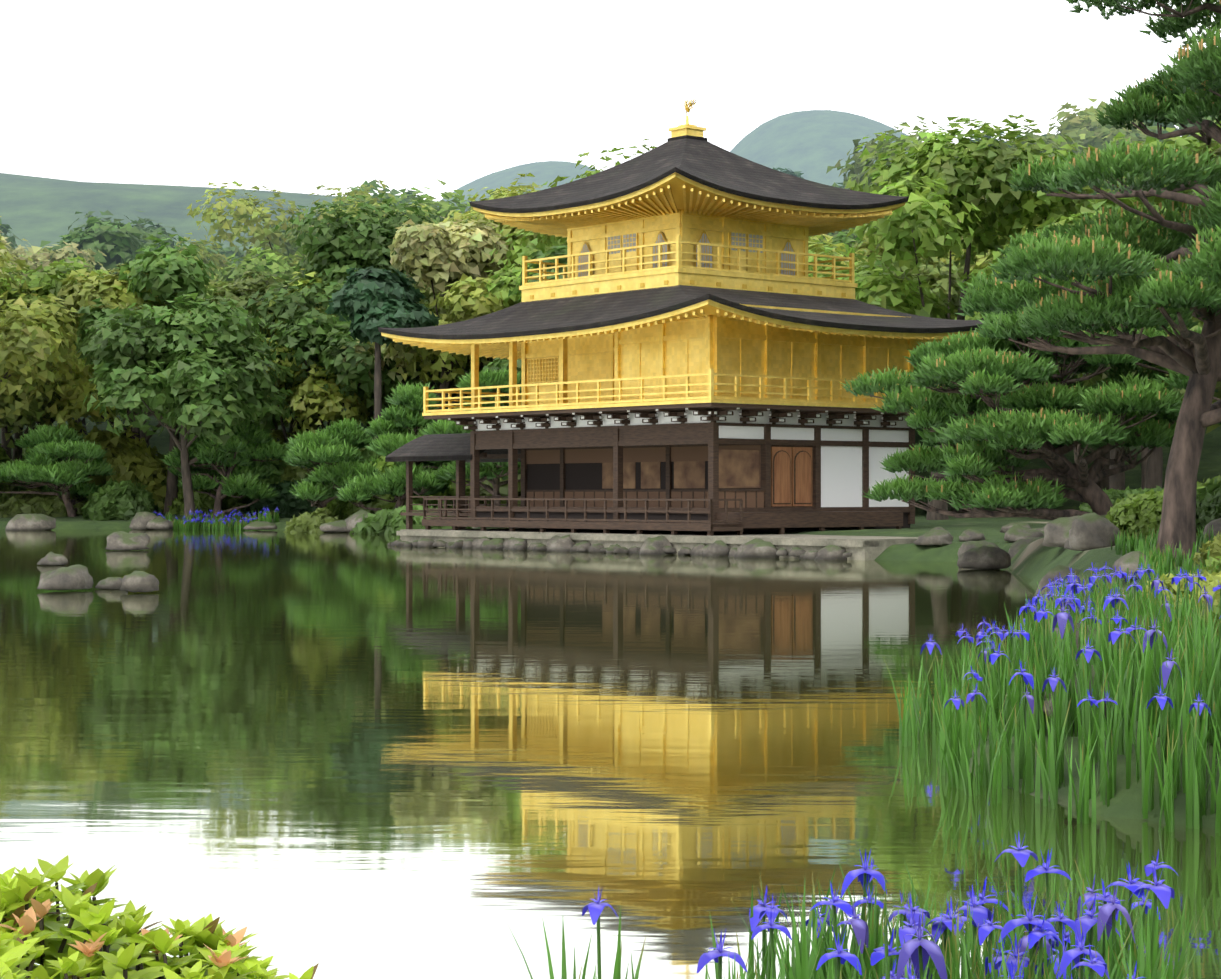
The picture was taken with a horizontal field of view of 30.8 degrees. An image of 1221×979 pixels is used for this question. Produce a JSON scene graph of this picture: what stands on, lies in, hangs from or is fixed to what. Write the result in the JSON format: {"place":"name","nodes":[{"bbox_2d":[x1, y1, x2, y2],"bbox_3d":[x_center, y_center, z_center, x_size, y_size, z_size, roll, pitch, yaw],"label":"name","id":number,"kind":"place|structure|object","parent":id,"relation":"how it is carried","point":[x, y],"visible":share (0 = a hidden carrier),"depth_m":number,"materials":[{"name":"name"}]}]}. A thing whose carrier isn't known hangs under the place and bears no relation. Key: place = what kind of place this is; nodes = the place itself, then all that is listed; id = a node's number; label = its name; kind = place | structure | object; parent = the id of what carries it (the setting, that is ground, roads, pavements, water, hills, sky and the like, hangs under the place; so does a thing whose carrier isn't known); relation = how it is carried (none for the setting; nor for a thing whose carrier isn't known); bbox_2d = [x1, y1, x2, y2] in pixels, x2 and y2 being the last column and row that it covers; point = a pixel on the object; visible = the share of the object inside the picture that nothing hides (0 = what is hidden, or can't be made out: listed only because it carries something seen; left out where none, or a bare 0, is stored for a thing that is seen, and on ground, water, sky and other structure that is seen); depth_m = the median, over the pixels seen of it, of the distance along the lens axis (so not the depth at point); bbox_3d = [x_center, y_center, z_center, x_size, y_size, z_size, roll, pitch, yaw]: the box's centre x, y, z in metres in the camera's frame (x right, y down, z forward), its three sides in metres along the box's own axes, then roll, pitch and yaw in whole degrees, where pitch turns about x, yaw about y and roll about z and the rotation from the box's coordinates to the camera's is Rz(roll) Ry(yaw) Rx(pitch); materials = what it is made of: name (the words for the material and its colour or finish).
{"place":"outdoors","nodes":[
{"label":"outdoors","id":0,"kind":"place"},
{"bbox_2d":[0,529,1220,978],"bbox_3d":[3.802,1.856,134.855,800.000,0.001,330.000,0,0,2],"label":"pond water","id":1,"kind":"structure","parent":0,"point":[342,755],"depth_m":13.52,"materials":[{"name":"liquid"}]},
{"bbox_2d":[5,514,55,530],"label":"rock","id":2,"kind":"object","parent":1,"relation":"in","point":[24,522],"visible":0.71,"depth_m":96.39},
{"bbox_2d":[37,552,67,565],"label":"rock","id":3,"kind":"object","parent":1,"relation":"on","point":[51,559],"visible":0.98,"depth_m":49.22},
{"bbox_2d":[37,564,93,589],"bbox_3d":[-8.965,1.445,36.513,0.811,0.405,1.172,0,0,23],"label":"rock","id":4,"kind":"object","parent":1,"relation":"on","point":[75,577],"visible":1,"depth_m":36.16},
{"bbox_2d":[95,577,122,589],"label":"rock","id":5,"kind":"object","parent":1,"relation":"on","point":[111,583],"visible":0.73,"depth_m":36.89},
{"bbox_2d":[105,531,149,550],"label":"rock","id":6,"kind":"object","parent":1,"relation":"in","point":[121,541],"visible":1,"depth_m":62.06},
{"bbox_2d":[120,571,158,591],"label":"rock","id":7,"kind":"object","parent":1,"relation":"on","point":[138,581],"visible":1,"depth_m":35.47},
{"bbox_2d":[345,509,368,532],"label":"rock","id":8,"kind":"object","parent":1,"relation":"in","point":[353,519],"visible":0.29,"depth_m":90.89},
{"bbox_2d":[403,542,412,546],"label":"rock","id":9,"kind":"object","parent":1,"relation":"on","point":[407,544],"visible":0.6,"depth_m":66.79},
{"bbox_2d":[417,538,436,546],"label":"rock","id":10,"kind":"object","parent":1,"relation":"on","point":[424,542],"visible":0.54,"depth_m":66.21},
{"bbox_2d":[432,540,446,546],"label":"rock","id":11,"kind":"object","parent":1,"relation":"on","point":[439,543],"visible":0.79,"depth_m":65.78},
{"bbox_2d":[450,540,462,547],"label":"rock","id":12,"kind":"object","parent":1,"relation":"on","point":[458,544],"visible":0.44,"depth_m":65.06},
{"bbox_2d":[462,539,473,548],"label":"rock","id":13,"kind":"object","parent":1,"relation":"on","point":[467,543],"visible":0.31,"depth_m":64.49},
{"bbox_2d":[512,544,525,549],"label":"rock","id":14,"kind":"object","parent":1,"relation":"on","point":[518,547],"visible":0.79,"depth_m":62.63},
{"bbox_2d":[527,543,541,549],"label":"rock","id":15,"kind":"object","parent":1,"relation":"on","point":[531,546],"visible":0.52,"depth_m":62.47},
{"bbox_2d":[533,544,546,550],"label":"rock","id":16,"kind":"object","parent":1,"relation":"on","point":[540,547],"visible":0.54,"depth_m":62.05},
{"bbox_2d":[570,541,591,551],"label":"rock","id":17,"kind":"object","parent":1,"relation":"on","point":[585,544],"visible":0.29,"depth_m":60.90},
{"bbox_2d":[588,543,603,551],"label":"rock","id":18,"kind":"object","parent":1,"relation":"on","point":[595,547],"visible":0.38,"depth_m":60.35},
{"bbox_2d":[606,544,620,552],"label":"rock","id":19,"kind":"object","parent":1,"relation":"on","point":[610,548],"visible":0.52,"depth_m":59.84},
{"bbox_2d":[613,547,628,553],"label":"rock","id":20,"kind":"object","parent":1,"relation":"on","point":[618,550],"visible":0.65,"depth_m":59.25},
{"bbox_2d":[628,546,639,553],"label":"rock","id":21,"kind":"object","parent":1,"relation":"on","point":[633,550],"visible":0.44,"depth_m":59.20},
{"bbox_2d":[678,547,689,554],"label":"rock","id":22,"kind":"object","parent":1,"relation":"on","point":[680,552],"visible":0.4,"depth_m":57.70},
{"bbox_2d":[682,547,690,553],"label":"rock","id":23,"kind":"object","parent":1,"relation":"on","point":[687,550],"visible":0.77,"depth_m":57.42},
{"bbox_2d":[690,543,705,555],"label":"rock","id":24,"kind":"object","parent":1,"relation":"on","point":[696,550],"visible":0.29,"depth_m":57.29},
{"bbox_2d":[728,547,736,556],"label":"rock","id":25,"kind":"object","parent":1,"relation":"on","point":[732,552],"visible":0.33,"depth_m":56.03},
{"bbox_2d":[803,551,817,558],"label":"rock","id":26,"kind":"object","parent":1,"relation":"on","point":[810,554],"visible":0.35,"depth_m":53.87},
{"bbox_2d":[842,552,851,556],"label":"rock","id":27,"kind":"object","parent":1,"relation":"on","point":[847,554],"visible":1,"depth_m":53.17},
{"bbox_2d":[509,831,1209,978],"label":"iris","id":28,"kind":"object","parent":1,"relation":"on","point":[911,951],"visible":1,"depth_m":6.08,"materials":[{"name":"purple plant"}]},
{"bbox_2d":[957,545,1010,569],"bbox_3d":[7.884,1.429,46.705,1.126,0.531,0.860,0,0,2],"label":"rock","id":29,"kind":"object","parent":1,"relation":"in","point":[983,557],"visible":1,"depth_m":46.41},
{"bbox_2d":[1008,537,1038,558],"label":"rock","id":30,"kind":"object","parent":1,"relation":"on","point":[1016,547],"visible":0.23,"depth_m":48.97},
{"bbox_2d":[1076,576,1108,595],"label":"rock","id":31,"kind":"object","parent":1,"relation":"on","point":[1085,580],"visible":0.02,"depth_m":28.72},
{"bbox_2d":[0,110,1220,828],"bbox_3d":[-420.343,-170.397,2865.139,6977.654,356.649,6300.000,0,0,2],"label":"terrain","id":32,"kind":"structure","parent":0,"point":[810,144],"depth_m":511.95,"materials":[{"name":"plant"}]},
{"bbox_2d":[0,444,10,499],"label":"understory","id":33,"kind":"object","parent":32,"relation":"on","point":[4,456],"visible":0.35,"depth_m":108.60,"materials":[{"name":"green plant"}]},
{"bbox_2d":[0,459,16,494],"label":"understory","id":34,"kind":"object","parent":32,"relation":"on","point":[11,487],"visible":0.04,"depth_m":108.94,"materials":[{"name":"green plant"}]},
{"bbox_2d":[10,447,32,461],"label":"understory","id":35,"kind":"object","parent":32,"relation":"on","point":[23,453],"depth_m":112.23,"materials":[{"name":"green plant"}]},
{"bbox_2d":[10,481,45,496],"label":"understory","id":36,"kind":"object","parent":32,"relation":"on","point":[20,489],"depth_m":108.12,"materials":[{"name":"green plant"}]},
{"bbox_2d":[0,485,86,517],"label":"shrub","id":37,"kind":"object","parent":32,"relation":"on","point":[47,505],"visible":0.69,"depth_m":103.75,"materials":[{"name":"green plant"}]},
{"bbox_2d":[0,423,115,516],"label":"shore pine","id":38,"kind":"object","parent":32,"relation":"on","point":[63,461],"visible":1,"depth_m":102.64,"materials":[{"name":"green plant"}]},
{"bbox_2d":[46,419,167,512],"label":"understory","id":39,"kind":"object","parent":32,"relation":"on","point":[126,462],"visible":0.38,"depth_m":106.92,"materials":[{"name":"green plant"}]},
{"bbox_2d":[81,477,162,520],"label":"shrub","id":40,"kind":"object","parent":32,"relation":"on","point":[121,500],"visible":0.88,"depth_m":102.00,"materials":[{"name":"green plant"}]},
{"bbox_2d":[129,512,157,529],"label":"rock","id":41,"kind":"object","parent":32,"relation":"on","point":[140,520],"visible":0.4,"depth_m":98.07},
{"bbox_2d":[134,457,167,503],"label":"understory","id":42,"kind":"object","parent":32,"relation":"on","point":[136,479],"depth_m":107.12,"materials":[{"name":"green plant"}]},
{"bbox_2d":[145,516,172,529],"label":"rock","id":43,"kind":"object","parent":32,"relation":"on","point":[159,523],"visible":0.88,"depth_m":98.05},
{"bbox_2d":[0,855,318,978],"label":"shrub","id":44,"kind":"object","parent":32,"relation":"on","point":[92,940],"visible":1,"depth_m":3.14,"materials":[{"name":"green plant"}]},
{"bbox_2d":[161,476,182,512],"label":"understory","id":45,"kind":"object","parent":32,"relation":"on","point":[165,484],"visible":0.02,"depth_m":106.96,"materials":[{"name":"green plant"}]},
{"bbox_2d":[168,487,245,515],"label":"shrub","id":46,"kind":"object","parent":32,"relation":"on","point":[203,502],"visible":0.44,"depth_m":103.71,"materials":[{"name":"green plant"}]},
{"bbox_2d":[153,507,279,529],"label":"irises","id":47,"kind":"object","parent":32,"relation":"on","point":[235,522],"depth_m":98.92,"materials":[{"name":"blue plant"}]},
{"bbox_2d":[160,418,289,518],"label":"shore pine","id":48,"kind":"object","parent":32,"relation":"on","point":[231,467],"visible":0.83,"depth_m":101.54,"materials":[{"name":"green plant"}]},
{"bbox_2d":[243,521,276,529],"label":"rock","id":49,"kind":"object","parent":32,"relation":"on","point":[260,525],"visible":1,"depth_m":96.17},
{"bbox_2d":[237,458,287,502],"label":"understory","id":50,"kind":"object","parent":32,"relation":"on","point":[275,477],"visible":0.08,"depth_m":107.29,"materials":[{"name":"green plant"}]},
{"bbox_2d":[243,478,317,518],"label":"shrub","id":51,"kind":"object","parent":32,"relation":"on","point":[286,503],"visible":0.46,"depth_m":102.78,"materials":[{"name":"green plant"}]},
{"bbox_2d":[269,426,327,466],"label":"understory","id":52,"kind":"object","parent":32,"relation":"on","point":[278,434],"visible":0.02,"depth_m":110.10,"materials":[{"name":"green plant"}]},
{"bbox_2d":[285,507,338,532],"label":"shrub","id":53,"kind":"object","parent":32,"relation":"on","point":[311,522],"visible":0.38,"depth_m":91.82,"materials":[{"name":"green plant"}]},
{"bbox_2d":[277,445,367,483],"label":"understory","id":54,"kind":"object","parent":32,"relation":"on","point":[295,473],"visible":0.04,"depth_m":106.19,"materials":[{"name":"green plant"}]},
{"bbox_2d":[319,520,347,532],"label":"rock","id":55,"kind":"object","parent":32,"relation":"on","point":[339,526],"visible":0.6,"depth_m":91.00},
{"bbox_2d":[282,416,384,507],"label":"shore pine","id":56,"kind":"object","parent":32,"relation":"on","point":[332,456],"visible":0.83,"depth_m":95.99,"materials":[{"name":"green plant"}]},
{"bbox_2d":[326,498,353,519],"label":"understory","id":57,"kind":"object","parent":32,"relation":"on","point":[329,504],"visible":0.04,"depth_m":97.93,"materials":[{"name":"green plant"}]},
{"bbox_2d":[353,426,426,502],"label":"understory","id":58,"kind":"object","parent":32,"relation":"on","point":[367,454],"depth_m":97.87,"materials":[{"name":"green plant"}]},
{"bbox_2d":[334,381,453,510],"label":"shore pine","id":59,"kind":"object","parent":32,"relation":"on","point":[390,432],"visible":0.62,"depth_m":91.98,"materials":[{"name":"green plant"}]},
{"bbox_2d":[331,456,469,519],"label":"understory","id":60,"kind":"object","parent":32,"relation":"on","point":[373,502],"visible":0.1,"depth_m":96.31,"materials":[{"name":"green plant"}]},
{"bbox_2d":[349,503,471,534],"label":"shrub","id":61,"kind":"object","parent":32,"relation":"on","point":[388,522],"visible":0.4,"depth_m":87.15,"materials":[{"name":"green plant"}]},
{"bbox_2d":[418,367,520,505],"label":"shore pine","id":62,"kind":"object","parent":32,"relation":"on","point":[492,473],"visible":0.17,"depth_m":89.03,"materials":[{"name":"green plant"}]},
{"bbox_2d":[472,536,490,548],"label":"rock","id":63,"kind":"object","parent":32,"relation":"on","point":[477,543],"visible":0.31,"depth_m":64.31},
{"bbox_2d":[480,538,504,548],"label":"rock","id":64,"kind":"object","parent":32,"relation":"on","point":[492,543],"visible":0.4,"depth_m":63.74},
{"bbox_2d":[465,471,520,505],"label":"understory","id":65,"kind":"object","parent":32,"relation":"on","point":[503,489],"visible":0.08,"depth_m":94.50,"materials":[{"name":"green plant"}]},
{"bbox_2d":[503,537,526,549],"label":"rock","id":66,"kind":"object","parent":32,"relation":"on","point":[510,543],"visible":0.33,"depth_m":63.13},
{"bbox_2d":[547,535,575,551],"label":"rock","id":67,"kind":"object","parent":32,"relation":"on","point":[556,543],"visible":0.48,"depth_m":61.26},
{"bbox_2d":[32,111,1175,444],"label":"foliage","id":68,"kind":"object","parent":32,"relation":"on","point":[116,241],"visible":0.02,"depth_m":134.58,"materials":[{"name":"green plant"}]},
{"bbox_2d":[0,114,1220,519],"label":"foliage","id":69,"kind":"object","parent":32,"relation":"on","point":[190,340],"visible":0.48,"depth_m":100.95,"materials":[{"name":"green plant"}]},
{"bbox_2d":[0,98,1220,253],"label":"trees","id":70,"kind":"object","parent":32,"relation":"on","point":[1082,120],"visible":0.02,"depth_m":169.35,"materials":[{"name":"green plant"}]},
{"bbox_2d":[639,535,672,554],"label":"rock","id":71,"kind":"object","parent":32,"relation":"on","point":[654,545],"visible":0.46,"depth_m":58.07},
{"bbox_2d":[397,528,917,559],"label":"stone platform","id":72,"kind":"structure","parent":32,"relation":"on","point":[866,547],"depth_m":58.96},
{"bbox_2d":[663,546,676,552],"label":"rock","id":73,"kind":"object","parent":72,"relation":"on","point":[668,549],"visible":0.83,"depth_m":58.12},
{"bbox_2d":[776,548,787,555],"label":"rock","id":74,"kind":"object","parent":72,"relation":"on","point":[782,552],"visible":1,"depth_m":54.83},
{"bbox_2d":[788,547,805,556],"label":"rock","id":75,"kind":"object","parent":72,"relation":"on","point":[796,552],"visible":0.77,"depth_m":54.46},
{"bbox_2d":[378,99,982,535],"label":"pavilion","id":76,"kind":"structure","parent":32,"relation":"on","point":[690,343],"depth_m":62.93,"materials":[{"name":"gold metal"}]},
{"bbox_2d":[701,540,728,555],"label":"rock","id":77,"kind":"object","parent":32,"relation":"on","point":[718,548],"visible":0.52,"depth_m":56.52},
{"bbox_2d":[734,538,778,557],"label":"rock","id":78,"kind":"object","parent":32,"relation":"on","point":[757,548],"visible":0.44,"depth_m":55.23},
{"bbox_2d":[814,545,846,559],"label":"rock","id":79,"kind":"object","parent":32,"relation":"on","point":[831,552],"visible":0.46,"depth_m":53.48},
{"bbox_2d":[913,529,952,544],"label":"rock","id":80,"kind":"object","parent":32,"relation":"on","point":[939,537],"visible":0.94,"depth_m":52.94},
{"bbox_2d":[930,526,950,534],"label":"rock","id":81,"kind":"object","parent":32,"relation":"on","point":[937,528],"visible":0.21,"depth_m":55.51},
{"bbox_2d":[959,528,985,541],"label":"rock","id":82,"kind":"object","parent":32,"relation":"on","point":[969,534],"visible":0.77,"depth_m":53.89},
{"bbox_2d":[957,541,997,557],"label":"rock","id":83,"kind":"object","parent":32,"relation":"on","point":[965,546],"visible":0.35,"depth_m":50.38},
{"bbox_2d":[839,224,1183,519],"bbox_3d":[8.250,-2.059,44.019,6.938,6.497,7.264,0,0,2],"label":"pine tree","id":84,"kind":"object","parent":32,"relation":"on","point":[1023,418],"visible":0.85,"depth_m":43.20,"materials":[{"name":"green plant"}]},
{"bbox_2d":[1000,522,1031,532],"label":"rock","id":85,"kind":"object","parent":32,"relation":"on","point":[1005,528],"visible":0.33,"depth_m":55.94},
{"bbox_2d":[1004,524,1043,541],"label":"rock","id":86,"kind":"object","parent":32,"relation":"on","point":[1016,532],"visible":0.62,"depth_m":51.36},
{"bbox_2d":[884,562,1220,835],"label":"iris","id":87,"kind":"object","parent":32,"relation":"on","point":[994,697],"visible":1,"depth_m":12.03,"materials":[{"name":"green plant"}]},
{"bbox_2d":[1033,565,1080,596],"bbox_3d":[6.827,1.421,33.193,1.110,0.587,0.780,0,0,-53],"label":"rock","id":88,"kind":"object","parent":32,"relation":"on","point":[1063,571],"visible":0.27,"depth_m":33.06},
{"bbox_2d":[1042,515,1079,546],"bbox_3d":[8.366,0.756,40.151,1.053,0.579,0.760,0,0,5],"label":"rock","id":89,"kind":"object","parent":32,"relation":"on","point":[1056,532],"visible":0.48,"depth_m":40.06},
{"bbox_2d":[1033,621,1096,696],"bbox_3d":[3.018,1.191,14.115,0.585,0.716,0.673,0,0,-42],"label":"rock","id":90,"kind":"object","parent":32,"relation":"on","point":[1077,632],"visible":0.02,"depth_m":13.98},
{"bbox_2d":[955,0,1220,559],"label":"garden pine","id":91,"kind":"object","parent":32,"relation":"on","point":[1130,277],"visible":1,"depth_m":28.99,"materials":[{"name":"green plant"}]},
{"bbox_2d":[1064,512,1119,550],"bbox_3d":[7.857,0.688,36.124,1.004,0.633,0.928,0,0,-32],"label":"rock","id":92,"kind":"object","parent":32,"relation":"on","point":[1090,531],"visible":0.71,"depth_m":35.77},
{"bbox_2d":[1078,604,1144,626],"bbox_3d":[3.756,1.086,16.409,0.836,0.473,0.688,0,0,14],"label":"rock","id":93,"kind":"object","parent":32,"relation":"on","point":[1118,610],"depth_m":16.31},
{"bbox_2d":[1078,486,1163,512],"bbox_3d":[11.883,0.769,50.052,3.164,1.728,2.816,0,0,2],"label":"clipped shrub","id":94,"kind":"object","parent":32,"relation":"on","point":[1113,495],"visible":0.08,"depth_m":49.73,"materials":[{"name":"green plant"}]},
{"bbox_2d":[1112,551,1147,578],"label":"rock","id":95,"kind":"object","parent":32,"relation":"on","point":[1130,561],"visible":0.35,"depth_m":26.51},
{"bbox_2d":[1082,189,1220,424],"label":"garden pine","id":96,"kind":"object","parent":32,"relation":"on","point":[1180,382],"visible":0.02,"depth_m":42.64,"materials":[{"name":"green plant"}]},
{"bbox_2d":[1105,485,1204,539],"bbox_3d":[9.764,0.672,37.621,2.844,1.569,2.778,0,0,2],"label":"clipped shrub","id":97,"kind":"object","parent":32,"relation":"on","point":[1138,513],"visible":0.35,"depth_m":37.22,"materials":[{"name":"green plant"}]},
{"bbox_2d":[1110,524,1220,760],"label":"bank grass","id":98,"kind":"structure","parent":32,"relation":"on","point":[1160,562],"depth_m":26.81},
{"bbox_2d":[1132,570,1220,612],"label":"clipped shrub","id":99,"kind":"object","parent":32,"relation":"on","point":[1212,580],"visible":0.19,"depth_m":19.04,"materials":[{"name":"green plant"}]},
{"bbox_2d":[1192,531,1220,566],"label":"clipped shrub","id":100,"kind":"object","parent":32,"relation":"on","point":[1215,548],"visible":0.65,"depth_m":26.45,"materials":[{"name":"green plant"}]},
{"bbox_2d":[1194,556,1220,574],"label":"clipped shrub","id":101,"kind":"object","parent":32,"relation":"on","point":[1214,562],"visible":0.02,"depth_m":21.25,"materials":[{"name":"green plant"}]},
{"bbox_2d":[1195,476,1220,534],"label":"clipped shrub","id":102,"kind":"object","parent":32,"relation":"on","point":[1208,503],"visible":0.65,"depth_m":32.28,"materials":[{"name":"green plant"}]},
{"bbox_2d":[1197,475,1220,486],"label":"clipped shrub","id":103,"kind":"object","parent":32,"relation":"on","point":[1199,484],"depth_m":47.41,"materials":[{"name":"green plant"}]},
{"bbox_2d":[1201,604,1219,636],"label":"clipped shrub","id":104,"kind":"object","parent":32,"relation":"on","point":[1215,608],"visible":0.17,"depth_m":16.79,"materials":[{"name":"green plant"}]},
{"bbox_2d":[1203,518,1220,540],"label":"rock","id":105,"kind":"object","parent":32,"relation":"on","point":[1216,523],"visible":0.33,"depth_m":30.54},
{"bbox_2d":[0,0,1220,200],"label":"sky","id":106,"kind":"structure","parent":0,"point":[292,96],"materials":[{"name":"white"}]},
{"bbox_2d":[1042,664,1133,720],"bbox_3d":[2.756,1.175,12.825,0.783,0.311,0.539,0,0,-39],"label":"rock","id":107,"kind":"object","parent":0,"point":[1050,700],"visible":0.08,"depth_m":12.60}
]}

